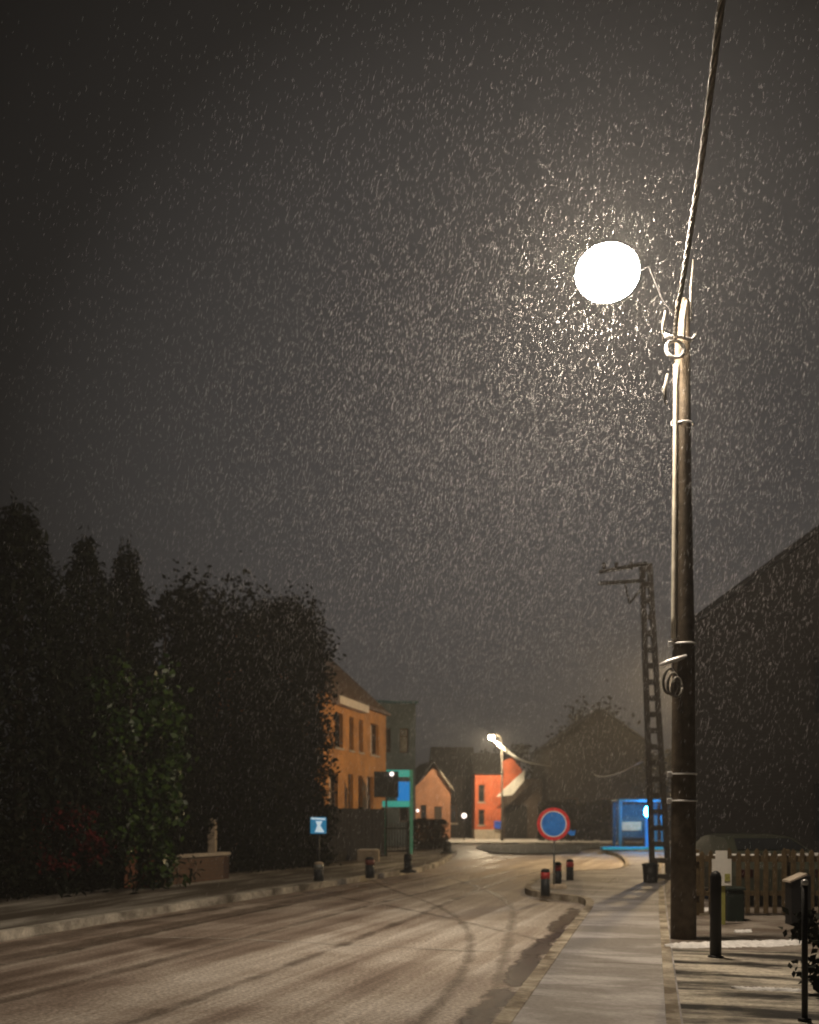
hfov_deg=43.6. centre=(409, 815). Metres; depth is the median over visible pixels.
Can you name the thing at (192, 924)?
tyre track
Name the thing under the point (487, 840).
pavement
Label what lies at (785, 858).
picket fence
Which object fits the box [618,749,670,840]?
tree
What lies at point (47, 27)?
sky
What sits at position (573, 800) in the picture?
window
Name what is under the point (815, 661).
window
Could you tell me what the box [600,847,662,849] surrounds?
platform edge
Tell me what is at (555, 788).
gabled house
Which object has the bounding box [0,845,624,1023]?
road
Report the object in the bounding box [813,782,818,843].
window
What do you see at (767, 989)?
snow ridge
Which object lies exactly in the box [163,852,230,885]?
garden wall
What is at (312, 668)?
rounded evergreen
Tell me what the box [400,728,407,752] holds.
window
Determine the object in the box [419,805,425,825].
window
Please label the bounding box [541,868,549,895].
bollard
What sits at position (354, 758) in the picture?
orange house
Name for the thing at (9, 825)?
clipped hedge
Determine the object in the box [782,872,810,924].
mail box
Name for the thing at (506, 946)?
tyre track
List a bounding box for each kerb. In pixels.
[0,847,456,941]
[416,842,670,844]
[492,851,628,1023]
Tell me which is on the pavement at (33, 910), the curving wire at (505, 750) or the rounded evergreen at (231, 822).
the rounded evergreen at (231, 822)
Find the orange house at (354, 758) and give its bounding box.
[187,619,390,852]
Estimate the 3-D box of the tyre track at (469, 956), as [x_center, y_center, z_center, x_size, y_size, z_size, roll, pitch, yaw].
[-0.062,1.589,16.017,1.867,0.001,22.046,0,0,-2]
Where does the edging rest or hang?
on the pavement at (606, 967)
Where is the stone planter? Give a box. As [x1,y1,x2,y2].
[357,849,379,861]
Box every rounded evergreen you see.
[160,551,299,872]
[237,580,346,867]
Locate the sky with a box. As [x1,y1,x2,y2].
[0,0,818,819]
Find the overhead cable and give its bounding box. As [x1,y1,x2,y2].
[673,0,725,339]
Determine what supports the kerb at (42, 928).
on the road
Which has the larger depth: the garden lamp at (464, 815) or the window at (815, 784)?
the garden lamp at (464, 815)
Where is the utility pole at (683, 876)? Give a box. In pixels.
[659,259,697,939]
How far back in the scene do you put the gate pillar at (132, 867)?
20.79 m
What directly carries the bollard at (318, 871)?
on the pavement at (33, 910)
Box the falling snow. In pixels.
[0,0,818,950]
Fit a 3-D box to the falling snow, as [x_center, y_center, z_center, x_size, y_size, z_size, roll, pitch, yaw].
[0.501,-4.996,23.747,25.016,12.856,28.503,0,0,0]
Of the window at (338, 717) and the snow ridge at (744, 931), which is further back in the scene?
the window at (338, 717)
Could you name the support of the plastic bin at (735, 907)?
on the forecourt
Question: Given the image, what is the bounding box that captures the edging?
[657,852,680,1023]
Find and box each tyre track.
[10,875,492,999]
[17,906,272,955]
[35,871,459,957]
[128,875,523,1022]
[386,887,472,1013]
[461,881,514,1001]
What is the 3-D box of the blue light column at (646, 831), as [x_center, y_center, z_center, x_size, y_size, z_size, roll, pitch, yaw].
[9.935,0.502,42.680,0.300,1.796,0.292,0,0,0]
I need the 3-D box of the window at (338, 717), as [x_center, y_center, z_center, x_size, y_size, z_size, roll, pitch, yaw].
[-2.601,-3.040,36.877,0.220,1.320,1.060,0,0,14]
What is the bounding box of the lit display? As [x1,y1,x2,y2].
[382,770,412,853]
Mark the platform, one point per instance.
(632, 850)
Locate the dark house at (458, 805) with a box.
[429,747,473,837]
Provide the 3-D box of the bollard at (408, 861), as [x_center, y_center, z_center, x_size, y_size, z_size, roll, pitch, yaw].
[-0.036,1.230,26.747,0.440,0.499,0.440,0,0,0]
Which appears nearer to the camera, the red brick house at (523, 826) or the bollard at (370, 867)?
the bollard at (370, 867)
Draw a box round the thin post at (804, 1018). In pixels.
[797,879,811,1022]
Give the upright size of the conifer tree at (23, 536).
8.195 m
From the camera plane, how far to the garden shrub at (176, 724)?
20.73 m
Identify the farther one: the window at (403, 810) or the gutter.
the window at (403, 810)
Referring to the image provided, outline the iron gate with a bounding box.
[387,821,409,852]
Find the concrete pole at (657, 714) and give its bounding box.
[598,561,670,878]
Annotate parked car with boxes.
[696,833,817,903]
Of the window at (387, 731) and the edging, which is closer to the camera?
the edging
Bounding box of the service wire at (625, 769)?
[594,758,645,776]
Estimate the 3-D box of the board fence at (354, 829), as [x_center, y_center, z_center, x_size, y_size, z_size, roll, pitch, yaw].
[-1.970,0.590,33.668,0.146,1.780,7.786,0,0,16]
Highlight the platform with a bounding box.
[601,848,670,851]
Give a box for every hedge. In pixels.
[0,817,40,900]
[413,817,448,848]
[537,799,670,840]
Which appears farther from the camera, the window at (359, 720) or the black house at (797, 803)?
the window at (359, 720)
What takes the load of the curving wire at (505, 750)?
attached to the street lamp at (502, 826)
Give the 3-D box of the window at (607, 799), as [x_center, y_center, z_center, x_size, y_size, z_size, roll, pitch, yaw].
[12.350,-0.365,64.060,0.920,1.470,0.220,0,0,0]
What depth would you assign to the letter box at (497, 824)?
65.72 m
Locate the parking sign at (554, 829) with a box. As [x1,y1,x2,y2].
[537,808,575,888]
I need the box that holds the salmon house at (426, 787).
[416,760,454,838]
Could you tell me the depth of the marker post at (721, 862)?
13.85 m
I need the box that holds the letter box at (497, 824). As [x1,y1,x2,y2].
[494,821,500,828]
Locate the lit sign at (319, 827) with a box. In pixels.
[310,817,325,861]
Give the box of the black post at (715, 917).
[707,871,723,957]
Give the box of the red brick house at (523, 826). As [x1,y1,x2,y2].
[469,753,541,838]
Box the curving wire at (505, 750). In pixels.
[494,741,548,765]
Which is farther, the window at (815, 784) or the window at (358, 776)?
the window at (358, 776)
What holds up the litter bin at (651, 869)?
on the pavement at (606, 967)
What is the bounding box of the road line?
[108,936,517,952]
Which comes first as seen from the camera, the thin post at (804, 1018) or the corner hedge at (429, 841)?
the thin post at (804, 1018)
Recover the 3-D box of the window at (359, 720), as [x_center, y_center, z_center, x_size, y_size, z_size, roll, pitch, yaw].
[-1.930,-3.040,39.549,0.220,1.320,0.670,0,0,14]
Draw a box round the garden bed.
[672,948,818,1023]
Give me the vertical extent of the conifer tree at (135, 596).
7.946 m
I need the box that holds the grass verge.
[476,844,670,853]
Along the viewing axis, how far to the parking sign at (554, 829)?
20.85 m
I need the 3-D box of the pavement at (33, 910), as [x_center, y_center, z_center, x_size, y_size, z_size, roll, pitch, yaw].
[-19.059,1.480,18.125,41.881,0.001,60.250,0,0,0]
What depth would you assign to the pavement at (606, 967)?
10.41 m
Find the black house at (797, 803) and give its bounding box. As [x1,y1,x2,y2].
[694,525,818,852]
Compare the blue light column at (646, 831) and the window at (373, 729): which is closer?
the window at (373, 729)
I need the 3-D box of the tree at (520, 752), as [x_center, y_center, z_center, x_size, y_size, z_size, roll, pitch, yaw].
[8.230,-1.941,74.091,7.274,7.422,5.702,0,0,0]
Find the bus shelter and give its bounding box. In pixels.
[611,799,663,848]
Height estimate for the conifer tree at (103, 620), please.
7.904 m
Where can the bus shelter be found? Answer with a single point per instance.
(626, 826)
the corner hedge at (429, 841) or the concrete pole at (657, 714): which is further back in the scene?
the corner hedge at (429, 841)
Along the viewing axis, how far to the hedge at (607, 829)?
61.41 m
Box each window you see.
[329,773,334,807]
[335,714,344,750]
[348,774,349,807]
[349,717,354,752]
[358,720,364,754]
[358,776,359,807]
[367,777,369,808]
[370,724,379,757]
[386,728,389,752]
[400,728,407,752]
[400,807,407,821]
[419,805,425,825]
[450,804,457,823]
[477,785,485,802]
[477,810,485,825]
[565,798,577,821]
[601,798,612,821]
[813,659,818,714]
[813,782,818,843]
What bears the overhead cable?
attached to the utility pole at (683, 876)
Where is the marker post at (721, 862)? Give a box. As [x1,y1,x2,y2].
[712,851,731,924]
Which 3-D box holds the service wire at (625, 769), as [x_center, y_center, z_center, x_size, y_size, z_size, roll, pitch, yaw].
[8.550,-1.996,43.950,0.040,1.243,40.335,0,0,8]
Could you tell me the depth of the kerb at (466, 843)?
56.92 m
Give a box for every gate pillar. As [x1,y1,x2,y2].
[124,845,137,888]
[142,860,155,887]
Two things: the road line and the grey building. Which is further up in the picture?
the grey building
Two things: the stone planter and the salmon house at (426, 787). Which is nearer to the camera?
the stone planter
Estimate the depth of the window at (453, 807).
69.22 m
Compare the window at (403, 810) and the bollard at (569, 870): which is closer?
the bollard at (569, 870)
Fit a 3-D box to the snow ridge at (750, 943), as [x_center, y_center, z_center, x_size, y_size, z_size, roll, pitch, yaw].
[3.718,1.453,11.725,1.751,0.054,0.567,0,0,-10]
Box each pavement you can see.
[0,847,452,929]
[7,837,670,841]
[511,847,682,1023]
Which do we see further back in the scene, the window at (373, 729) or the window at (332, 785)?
the window at (373, 729)
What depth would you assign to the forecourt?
13.53 m
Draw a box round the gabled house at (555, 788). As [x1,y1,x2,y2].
[530,708,651,839]
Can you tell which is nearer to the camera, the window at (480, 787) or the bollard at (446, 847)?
the bollard at (446, 847)
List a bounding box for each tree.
[0,488,191,897]
[1,525,176,893]
[61,532,204,887]
[118,559,235,865]
[480,741,537,778]
[546,680,640,744]
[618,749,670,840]
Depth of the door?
65.76 m
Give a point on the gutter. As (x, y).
(521, 970)
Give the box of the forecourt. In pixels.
[664,863,818,951]
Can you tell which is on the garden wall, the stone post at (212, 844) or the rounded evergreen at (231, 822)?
the stone post at (212, 844)
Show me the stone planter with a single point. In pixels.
(362, 854)
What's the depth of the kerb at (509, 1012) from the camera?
11.30 m
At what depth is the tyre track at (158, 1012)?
10.06 m
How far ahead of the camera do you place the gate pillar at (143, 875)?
21.07 m
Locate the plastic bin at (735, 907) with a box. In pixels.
[725,886,745,921]
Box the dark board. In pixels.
[374,771,398,855]
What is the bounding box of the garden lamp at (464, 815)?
[462,813,466,839]
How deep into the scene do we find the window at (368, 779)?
41.05 m
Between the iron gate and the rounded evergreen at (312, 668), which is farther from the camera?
the iron gate
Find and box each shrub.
[10,800,116,893]
[60,648,199,888]
[779,907,818,992]
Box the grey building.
[376,700,417,845]
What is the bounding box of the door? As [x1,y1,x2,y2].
[434,807,441,838]
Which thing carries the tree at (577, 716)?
on the ground
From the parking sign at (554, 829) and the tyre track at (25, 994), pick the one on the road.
the tyre track at (25, 994)
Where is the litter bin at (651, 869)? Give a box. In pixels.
[642,862,659,882]
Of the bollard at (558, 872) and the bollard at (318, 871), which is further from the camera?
the bollard at (318, 871)
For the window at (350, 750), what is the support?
in the orange house at (354, 758)
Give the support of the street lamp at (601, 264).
attached to the utility pole at (683, 876)
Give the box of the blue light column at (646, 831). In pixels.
[644,807,647,846]
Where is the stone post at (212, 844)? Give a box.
[208,818,216,851]
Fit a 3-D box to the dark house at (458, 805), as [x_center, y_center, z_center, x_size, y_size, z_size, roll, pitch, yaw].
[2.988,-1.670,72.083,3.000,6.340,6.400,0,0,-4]
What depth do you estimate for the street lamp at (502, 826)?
62.15 m
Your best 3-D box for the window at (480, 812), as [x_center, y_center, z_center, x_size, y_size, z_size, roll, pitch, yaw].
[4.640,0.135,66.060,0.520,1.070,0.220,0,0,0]
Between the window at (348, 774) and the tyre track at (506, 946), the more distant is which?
the window at (348, 774)
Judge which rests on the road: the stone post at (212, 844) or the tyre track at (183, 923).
the tyre track at (183, 923)
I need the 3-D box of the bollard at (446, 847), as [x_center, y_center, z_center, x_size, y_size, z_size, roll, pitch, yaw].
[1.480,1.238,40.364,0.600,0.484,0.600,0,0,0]
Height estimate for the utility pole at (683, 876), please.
8.075 m
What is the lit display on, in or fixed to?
on the pavement at (33, 910)
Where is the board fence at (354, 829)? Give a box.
[304,806,384,864]
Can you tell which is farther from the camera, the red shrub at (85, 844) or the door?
the door
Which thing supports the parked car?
on the forecourt
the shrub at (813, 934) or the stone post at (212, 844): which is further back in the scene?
the stone post at (212, 844)
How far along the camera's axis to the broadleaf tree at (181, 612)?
24.55 m
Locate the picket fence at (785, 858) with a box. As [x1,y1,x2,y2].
[696,848,818,914]
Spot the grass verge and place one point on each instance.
(531, 848)
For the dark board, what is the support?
on the pavement at (33, 910)
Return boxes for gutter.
[460,908,580,1023]
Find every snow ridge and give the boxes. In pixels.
[664,939,801,947]
[731,986,801,991]
[734,929,751,932]
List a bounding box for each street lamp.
[488,733,503,840]
[576,242,674,316]
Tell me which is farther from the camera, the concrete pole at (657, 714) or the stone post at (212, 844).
the stone post at (212, 844)
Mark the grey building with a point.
(401, 715)
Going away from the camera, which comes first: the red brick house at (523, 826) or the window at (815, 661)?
the window at (815, 661)
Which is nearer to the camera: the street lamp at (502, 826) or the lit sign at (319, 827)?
the lit sign at (319, 827)
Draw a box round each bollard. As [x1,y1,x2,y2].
[314,861,323,881]
[365,857,374,877]
[400,853,416,872]
[439,841,454,853]
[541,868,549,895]
[555,861,561,883]
[566,859,573,879]

